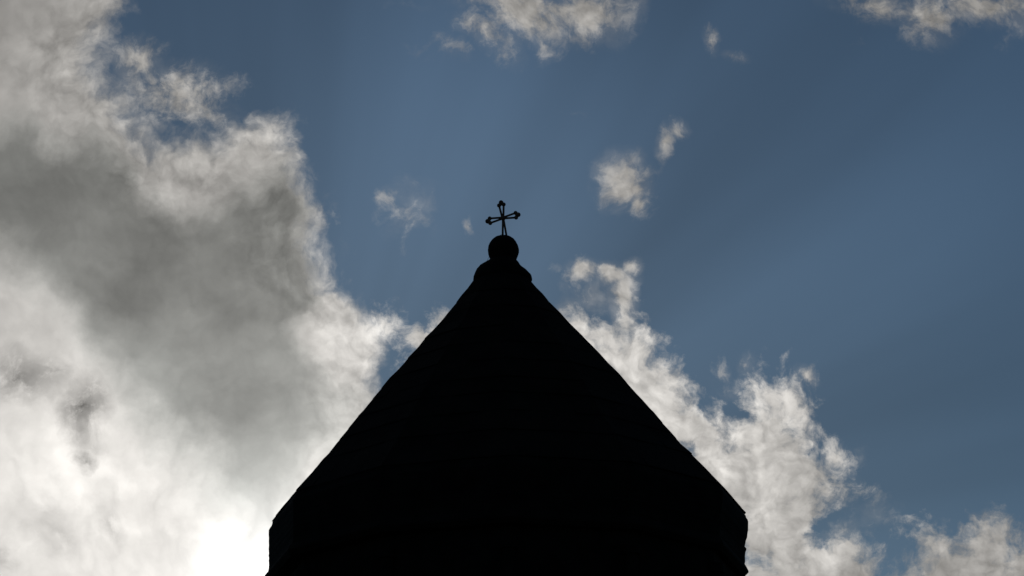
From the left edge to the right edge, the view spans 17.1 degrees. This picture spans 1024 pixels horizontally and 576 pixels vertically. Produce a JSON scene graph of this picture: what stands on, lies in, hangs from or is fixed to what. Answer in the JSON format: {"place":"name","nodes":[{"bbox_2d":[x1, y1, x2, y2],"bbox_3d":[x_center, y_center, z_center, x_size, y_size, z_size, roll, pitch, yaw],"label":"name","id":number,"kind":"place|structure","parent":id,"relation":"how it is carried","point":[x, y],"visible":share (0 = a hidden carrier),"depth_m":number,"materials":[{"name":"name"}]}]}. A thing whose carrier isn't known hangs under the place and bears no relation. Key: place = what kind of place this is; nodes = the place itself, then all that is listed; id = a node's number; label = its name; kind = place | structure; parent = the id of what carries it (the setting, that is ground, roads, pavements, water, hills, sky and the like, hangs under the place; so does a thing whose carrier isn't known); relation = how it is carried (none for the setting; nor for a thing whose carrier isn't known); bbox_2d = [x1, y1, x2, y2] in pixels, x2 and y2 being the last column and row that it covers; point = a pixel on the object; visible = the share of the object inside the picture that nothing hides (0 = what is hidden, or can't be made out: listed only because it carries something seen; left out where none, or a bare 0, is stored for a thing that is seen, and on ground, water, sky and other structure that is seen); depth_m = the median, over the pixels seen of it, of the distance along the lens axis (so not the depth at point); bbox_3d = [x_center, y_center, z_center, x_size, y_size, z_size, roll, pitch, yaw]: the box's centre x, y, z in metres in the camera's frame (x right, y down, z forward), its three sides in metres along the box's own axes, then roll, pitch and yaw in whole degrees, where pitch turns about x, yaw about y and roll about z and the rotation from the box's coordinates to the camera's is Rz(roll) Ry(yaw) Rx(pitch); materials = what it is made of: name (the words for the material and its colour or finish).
{"place":"outdoors","nodes":[
{"label":"outdoors","id":0,"kind":"place"},
{"bbox_2d":[0,0,1023,575],"label":"sky","id":1,"kind":"structure","parent":0,"point":[793,229],"materials":[{"name":"blue"}]},
{"bbox_3d":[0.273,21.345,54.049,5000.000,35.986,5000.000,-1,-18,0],"label":"ground","id":2,"kind":"structure","parent":0,"visible":0},
{"bbox_2d":[265,200,748,575],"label":"church","id":3,"kind":"structure","parent":2,"relation":"on","point":[507,422],"depth_m":56.77,"materials":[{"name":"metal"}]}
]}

